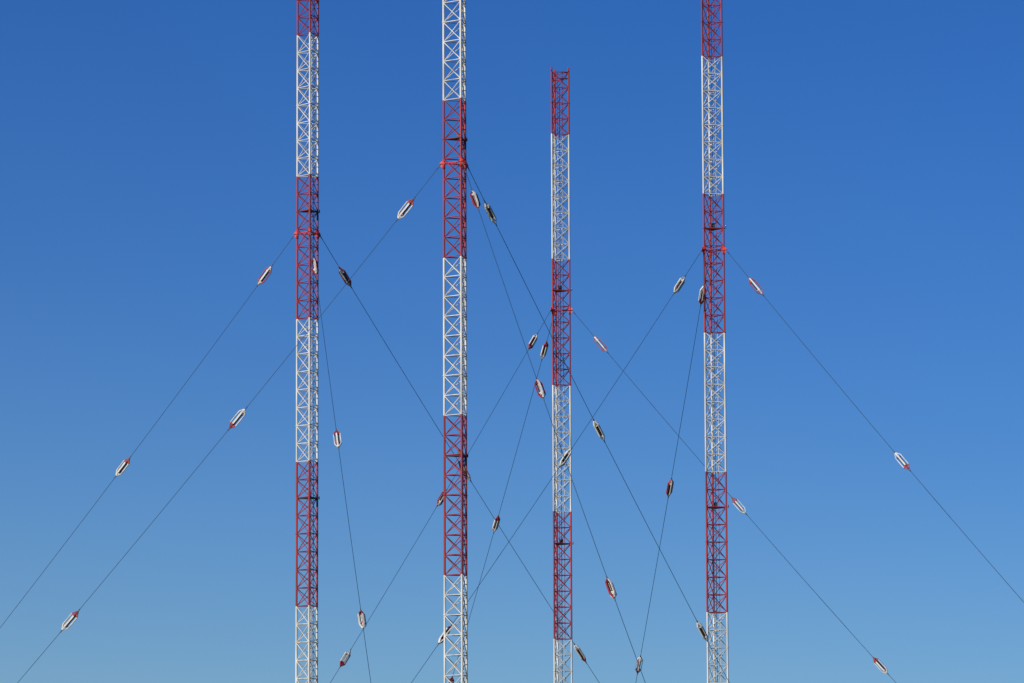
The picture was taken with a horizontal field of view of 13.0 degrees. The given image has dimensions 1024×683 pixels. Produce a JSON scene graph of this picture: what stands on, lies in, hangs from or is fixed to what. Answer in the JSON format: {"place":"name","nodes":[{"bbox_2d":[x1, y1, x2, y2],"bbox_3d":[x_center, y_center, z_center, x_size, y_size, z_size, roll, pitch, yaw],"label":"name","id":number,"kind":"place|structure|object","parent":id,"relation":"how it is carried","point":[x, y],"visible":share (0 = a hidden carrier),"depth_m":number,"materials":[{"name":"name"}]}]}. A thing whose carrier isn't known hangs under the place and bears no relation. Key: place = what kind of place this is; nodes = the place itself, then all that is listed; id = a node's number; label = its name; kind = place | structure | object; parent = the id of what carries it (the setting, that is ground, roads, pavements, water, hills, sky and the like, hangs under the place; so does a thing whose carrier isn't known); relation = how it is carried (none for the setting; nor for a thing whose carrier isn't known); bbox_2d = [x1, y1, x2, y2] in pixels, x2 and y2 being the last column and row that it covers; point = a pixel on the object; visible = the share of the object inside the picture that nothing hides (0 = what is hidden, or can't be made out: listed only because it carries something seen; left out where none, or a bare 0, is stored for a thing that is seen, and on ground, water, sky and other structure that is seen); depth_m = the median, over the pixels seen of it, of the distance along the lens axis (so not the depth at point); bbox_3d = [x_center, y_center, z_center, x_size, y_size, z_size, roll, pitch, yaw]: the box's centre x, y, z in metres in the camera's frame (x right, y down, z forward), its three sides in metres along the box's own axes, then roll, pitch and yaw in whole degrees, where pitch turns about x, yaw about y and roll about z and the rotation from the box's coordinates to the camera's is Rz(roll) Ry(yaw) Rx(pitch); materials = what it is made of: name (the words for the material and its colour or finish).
{"place":"outdoors","nodes":[
{"label":"outdoors","id":0,"kind":"place"},
{"bbox_2d":[60,609,79,632],"bbox_3d":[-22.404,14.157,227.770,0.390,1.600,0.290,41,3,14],"label":"guy insulator","id":1,"kind":"object","parent":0,"point":[71,619],"visible":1,"depth_m":227.71,"materials":[{"name":"white ceramic"}]},
{"bbox_2d":[114,456,130,477],"bbox_3d":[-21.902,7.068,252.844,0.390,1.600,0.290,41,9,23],"label":"guy insulator","id":2,"kind":"object","parent":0,"point":[123,466],"visible":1,"depth_m":252.77,"materials":[{"name":"white ceramic"}]},
{"bbox_2d":[256,264,272,286],"bbox_3d":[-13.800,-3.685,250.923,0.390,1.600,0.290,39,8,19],"label":"guy insulator","id":3,"kind":"object","parent":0,"point":[268,270],"visible":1,"depth_m":250.86,"materials":[{"name":"white ceramic"}]},
{"bbox_2d":[338,265,352,288],"bbox_3d":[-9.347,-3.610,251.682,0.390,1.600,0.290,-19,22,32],"label":"guy insulator","id":4,"kind":"object","parent":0,"point":[344,275],"visible":0.97,"depth_m":251.62,"materials":[{"name":"grey ceramic"}]},
{"bbox_2d":[437,624,451,645],"bbox_3d":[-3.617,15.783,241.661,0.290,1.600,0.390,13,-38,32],"label":"guy insulator","id":5,"kind":"object","parent":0,"point":[441,638],"visible":0.65,"depth_m":241.47,"materials":[{"name":"white ceramic"}]},
{"bbox_2d":[458,461,471,482],"bbox_3d":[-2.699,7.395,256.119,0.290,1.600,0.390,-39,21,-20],"label":"guy insulator","id":6,"kind":"object","parent":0,"point":[468,475],"visible":0.44,"depth_m":256.04,"materials":[{"name":"white ceramic"}]},
{"bbox_2d":[484,200,496,225],"bbox_3d":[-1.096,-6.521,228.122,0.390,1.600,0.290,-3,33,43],"label":"guy insulator","id":7,"kind":"object","parent":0,"point":[490,213],"visible":1,"depth_m":228.02,"materials":[{"name":"white ceramic"}]},
{"bbox_2d":[0,0,1023,682],"label":"sky","id":8,"kind":"structure","parent":0,"point":[874,149],"materials":[{"name":"blue"}]},
{"bbox_2d":[573,642,586,663],"bbox_3d":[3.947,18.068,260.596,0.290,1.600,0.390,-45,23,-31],"label":"guy insulator","id":9,"kind":"object","parent":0,"point":[579,652],"visible":1,"depth_m":260.49,"materials":[{"name":"white ceramic"}]},
{"bbox_2d":[592,418,604,441],"bbox_3d":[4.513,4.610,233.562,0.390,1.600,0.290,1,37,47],"label":"guy insulator","id":10,"kind":"object","parent":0,"point":[598,429],"visible":1,"depth_m":233.45,"materials":[{"name":"white ceramic"}]},
{"bbox_2d":[593,335,608,353],"bbox_3d":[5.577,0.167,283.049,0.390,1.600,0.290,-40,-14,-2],"label":"guy insulator","id":11,"kind":"object","parent":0,"point":[600,344],"visible":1,"depth_m":282.96,"materials":[{"name":"white ceramic"}]},
{"bbox_2d":[635,655,642,674],"bbox_3d":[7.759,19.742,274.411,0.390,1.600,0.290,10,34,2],"label":"guy insulator","id":12,"kind":"object","parent":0,"point":[637,669],"visible":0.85,"depth_m":274.30,"materials":[{"name":"white ceramic"}]},
{"bbox_2d":[666,477,673,497],"bbox_3d":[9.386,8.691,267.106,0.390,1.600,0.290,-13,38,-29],"label":"guy insulator","id":13,"kind":"object","parent":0,"point":[669,487],"visible":1,"depth_m":267.01,"materials":[{"name":"white ceramic"}]},
{"bbox_2d":[673,275,685,294],"bbox_3d":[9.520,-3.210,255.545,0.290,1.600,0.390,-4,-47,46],"label":"guy insulator","id":14,"kind":"object","parent":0,"point":[679,284],"visible":1,"depth_m":255.47,"materials":[{"name":"white ceramic"}]},
{"bbox_2d":[696,619,708,642],"bbox_3d":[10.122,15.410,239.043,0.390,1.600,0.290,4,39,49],"label":"guy insulator","id":15,"kind":"object","parent":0,"point":[703,633],"visible":1,"depth_m":238.94,"materials":[{"name":"white ceramic"}]},
{"bbox_2d":[730,496,746,514],"bbox_3d":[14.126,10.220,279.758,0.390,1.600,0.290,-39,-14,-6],"label":"guy insulator","id":16,"kind":"object","parent":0,"point":[737,504],"visible":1,"depth_m":279.69,"materials":[{"name":"white ceramic"}]},
{"bbox_2d":[747,276,763,295],"bbox_3d":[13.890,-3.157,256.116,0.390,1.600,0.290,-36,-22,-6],"label":"guy insulator","id":17,"kind":"object","parent":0,"point":[751,280],"visible":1,"depth_m":256.06,"materials":[{"name":"white ceramic"}]},
{"bbox_2d":[872,656,888,674],"bbox_3d":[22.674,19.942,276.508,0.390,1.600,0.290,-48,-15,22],"label":"guy insulator","id":18,"kind":"object","parent":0,"point":[875,660],"visible":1,"depth_m":276.43,"materials":[{"name":"white ceramic"}]},
{"bbox_2d":[893,450,910,471],"bbox_3d":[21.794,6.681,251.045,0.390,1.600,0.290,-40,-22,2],"label":"guy insulator","id":19,"kind":"object","parent":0,"point":[903,462],"visible":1,"depth_m":250.95,"materials":[{"name":"white ceramic"}]},
{"label":"ground","id":20,"kind":"structure","parent":0,"visible":0},
{"bbox_2d":[0,234,294,627],"bbox_3d":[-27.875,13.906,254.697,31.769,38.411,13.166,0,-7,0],"label":"guy wire","id":21,"kind":"object","parent":20,"relation":"on","point":[146,435],"visible":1,"depth_m":252.43,"materials":[{"name":"grey metal"}]},
{"bbox_2d":[17,164,440,682],"bbox_3d":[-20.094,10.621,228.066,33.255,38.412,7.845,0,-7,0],"label":"guy wire","id":22,"kind":"object","parent":20,"relation":"on","point":[226,432],"visible":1,"depth_m":227.23,"materials":[{"name":"grey metal"}]},
{"bbox_2d":[227,407,246,430],"bbox_3d":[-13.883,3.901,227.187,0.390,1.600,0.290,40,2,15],"label":"guy insulator","id":23,"kind":"object","parent":22,"relation":"attached to","point":[237,418],"visible":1,"depth_m":227.13,"materials":[{"name":"white ceramic"}]},
{"bbox_2d":[396,196,415,220],"bbox_3d":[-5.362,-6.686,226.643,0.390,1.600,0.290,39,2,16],"label":"guy insulator","id":24,"kind":"object","parent":22,"relation":"attached to","point":[404,210],"visible":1,"depth_m":226.59,"materials":[{"name":"white ceramic"}]},
{"bbox_2d":[294,0,320,682],"bbox_3d":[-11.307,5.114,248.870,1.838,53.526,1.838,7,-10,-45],"label":"radio mast","id":25,"kind":"object","parent":20,"relation":"on","point":[297,233],"visible":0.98,"depth_m":249.47,"materials":[{"name":"white metal"}]},
{"bbox_2d":[310,232,370,681],"bbox_3d":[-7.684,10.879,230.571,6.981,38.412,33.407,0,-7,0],"label":"guy wire","id":26,"kind":"object","parent":20,"relation":"on","point":[340,462],"visible":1,"depth_m":235.85,"materials":[{"name":"grey metal"}]},
{"bbox_2d":[311,256,318,275],"bbox_3d":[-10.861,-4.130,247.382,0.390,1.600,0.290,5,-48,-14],"label":"guy insulator","id":27,"kind":"object","parent":26,"relation":"attached to","point":[315,267],"visible":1,"depth_m":247.28,"materials":[{"name":"white ceramic"}]},
{"bbox_2d":[333,429,341,449],"bbox_3d":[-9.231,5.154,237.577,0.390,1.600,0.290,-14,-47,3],"label":"guy insulator","id":28,"kind":"object","parent":26,"relation":"attached to","point":[336,434],"visible":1,"depth_m":237.47,"materials":[{"name":"white ceramic"}]},
{"bbox_2d":[358,608,366,630],"bbox_3d":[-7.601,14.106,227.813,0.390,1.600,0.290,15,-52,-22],"label":"guy insulator","id":29,"kind":"object","parent":26,"relation":"attached to","point":[362,619],"visible":1,"depth_m":227.73,"materials":[{"name":"white ceramic"}]},
{"bbox_2d":[330,309,551,682],"bbox_3d":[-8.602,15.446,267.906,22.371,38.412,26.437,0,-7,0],"label":"guy wire","id":30,"kind":"object","parent":20,"relation":"on","point":[447,488],"visible":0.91,"depth_m":273.06,"materials":[{"name":"grey metal"}]},
{"bbox_2d":[339,649,350,668],"bbox_3d":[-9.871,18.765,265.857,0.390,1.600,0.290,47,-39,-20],"label":"guy insulator","id":31,"kind":"object","parent":30,"relation":"attached to","point":[347,655],"visible":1,"depth_m":265.80,"materials":[{"name":"white ceramic"}]},
{"bbox_2d":[436,489,446,507],"bbox_3d":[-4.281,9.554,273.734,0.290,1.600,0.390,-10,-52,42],"label":"guy insulator","id":32,"kind":"object","parent":30,"relation":"attached to","point":[440,501],"visible":0.77,"depth_m":273.55,"materials":[{"name":"white ceramic"}]},
{"bbox_2d":[527,333,537,350],"bbox_3d":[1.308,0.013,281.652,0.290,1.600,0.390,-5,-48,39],"label":"guy insulator","id":33,"kind":"object","parent":30,"relation":"attached to","point":[532,342],"visible":1,"depth_m":281.56,"materials":[{"name":"white ceramic"}]},
{"bbox_2d":[440,0,467,682],"bbox_3d":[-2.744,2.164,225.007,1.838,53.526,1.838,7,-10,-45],"label":"radio mast","id":34,"kind":"object","parent":20,"relation":"on","point":[462,140],"visible":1,"depth_m":225.19,"materials":[{"name":"white metal"}]},
{"bbox_2d":[320,235,598,681],"bbox_3d":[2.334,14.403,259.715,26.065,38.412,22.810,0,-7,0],"label":"guy wire","id":35,"kind":"object","parent":20,"relation":"on","point":[456,458],"visible":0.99,"depth_m":255.57,"materials":[{"name":"grey metal"}]},
{"bbox_2d":[453,323,551,673],"bbox_3d":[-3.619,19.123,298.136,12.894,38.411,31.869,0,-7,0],"label":"guy wire","id":36,"kind":"object","parent":20,"relation":"on","point":[504,494],"visible":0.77,"depth_m":291.44,"materials":[{"name":"grey metal"}]},
{"bbox_2d":[492,514,499,533],"bbox_3d":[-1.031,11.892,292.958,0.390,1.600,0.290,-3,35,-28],"label":"guy insulator","id":37,"kind":"object","parent":36,"relation":"attached to","point":[495,525],"visible":0.96,"depth_m":292.88,"materials":[{"name":"white ceramic"}]},
{"bbox_2d":[540,341,548,360],"bbox_3d":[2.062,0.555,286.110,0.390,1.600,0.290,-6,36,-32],"label":"guy insulator","id":38,"kind":"object","parent":36,"relation":"attached to","point":[544,350],"visible":1,"depth_m":286.05,"materials":[{"name":"white ceramic"}]},
{"bbox_2d":[462,161,645,682],"bbox_3d":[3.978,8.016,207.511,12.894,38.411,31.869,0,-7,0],"label":"guy wire","id":39,"kind":"object","parent":20,"relation":"on","point":[554,429],"visible":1,"depth_m":211.94,"materials":[{"name":"grey metal"}]},
{"bbox_2d":[470,189,480,210],"bbox_3d":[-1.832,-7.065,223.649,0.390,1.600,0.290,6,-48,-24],"label":"guy insulator","id":40,"kind":"object","parent":39,"relation":"attached to","point":[475,200],"visible":1,"depth_m":223.54,"materials":[{"name":"white ceramic"}]},
{"bbox_2d":[534,377,545,400],"bbox_3d":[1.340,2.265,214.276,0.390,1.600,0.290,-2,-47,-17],"label":"guy insulator","id":41,"kind":"object","parent":39,"relation":"attached to","point":[540,393],"visible":1,"depth_m":214.19,"materials":[{"name":"white ceramic"}]},
{"bbox_2d":[605,576,616,600],"bbox_3d":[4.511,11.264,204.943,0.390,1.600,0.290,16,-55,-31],"label":"guy insulator","id":42,"kind":"object","parent":39,"relation":"attached to","point":[610,588],"visible":1,"depth_m":204.84,"materials":[{"name":"white ceramic"}]},
{"bbox_2d":[411,249,702,682],"bbox_3d":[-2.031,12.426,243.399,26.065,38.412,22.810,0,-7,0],"label":"guy wire","id":43,"kind":"object","parent":20,"relation":"on","point":[558,468],"visible":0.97,"depth_m":247.90,"materials":[{"name":"grey metal"}]},
{"bbox_2d":[559,448,571,467],"bbox_3d":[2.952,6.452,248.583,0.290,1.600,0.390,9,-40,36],"label":"guy insulator","id":44,"kind":"object","parent":43,"relation":"attached to","point":[567,454],"visible":0.92,"depth_m":248.49,"materials":[{"name":"white ceramic"}]},
{"bbox_2d":[550,67,573,682],"bbox_3d":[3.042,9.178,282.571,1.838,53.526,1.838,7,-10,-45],"label":"radio mast","id":45,"kind":"object","parent":20,"relation":"on","point":[554,391],"visible":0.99,"depth_m":283.36,"materials":[{"name":"metal"}]},
{"bbox_2d":[467,165,729,682],"bbox_3d":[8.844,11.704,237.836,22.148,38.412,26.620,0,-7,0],"label":"guy wire","id":46,"kind":"object","parent":20,"relation":"on","point":[592,417],"visible":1,"depth_m":232.65,"materials":[{"name":"grey metal"}]},
{"bbox_2d":[636,259,708,679],"bbox_3d":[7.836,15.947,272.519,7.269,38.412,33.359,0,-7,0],"label":"guy wire","id":47,"kind":"object","parent":20,"relation":"on","point":[672,473],"visible":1,"depth_m":266.23,"materials":[{"name":"grey metal"}]},
{"bbox_2d":[698,286,706,306],"bbox_3d":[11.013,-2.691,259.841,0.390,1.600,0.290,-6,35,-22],"label":"guy insulator","id":48,"kind":"object","parent":47,"relation":"attached to","point":[701,299],"visible":0.72,"depth_m":259.80,"materials":[{"name":"white ceramic"}]},
{"bbox_2d":[701,0,728,682],"bbox_3d":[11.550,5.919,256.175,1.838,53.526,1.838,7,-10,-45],"label":"radio mast","id":49,"kind":"object","parent":20,"relation":"on","point":[710,228],"visible":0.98,"depth_m":256.75,"materials":[{"name":"white metal"}]},
{"bbox_2d":[572,310,895,682],"bbox_3d":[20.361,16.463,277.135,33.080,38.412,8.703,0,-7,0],"label":"guy wire","id":50,"kind":"object","parent":20,"relation":"on","point":[729,494],"visible":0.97,"depth_m":279.54,"materials":[{"name":"grey metal"}]},
{"bbox_2d":[726,250,1022,600],"bbox_3d":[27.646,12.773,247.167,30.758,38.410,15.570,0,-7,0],"label":"guy wire","id":51,"kind":"object","parent":20,"relation":"on","point":[877,432],"visible":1,"depth_m":252.13,"materials":[{"name":"grey metal"}]}
]}

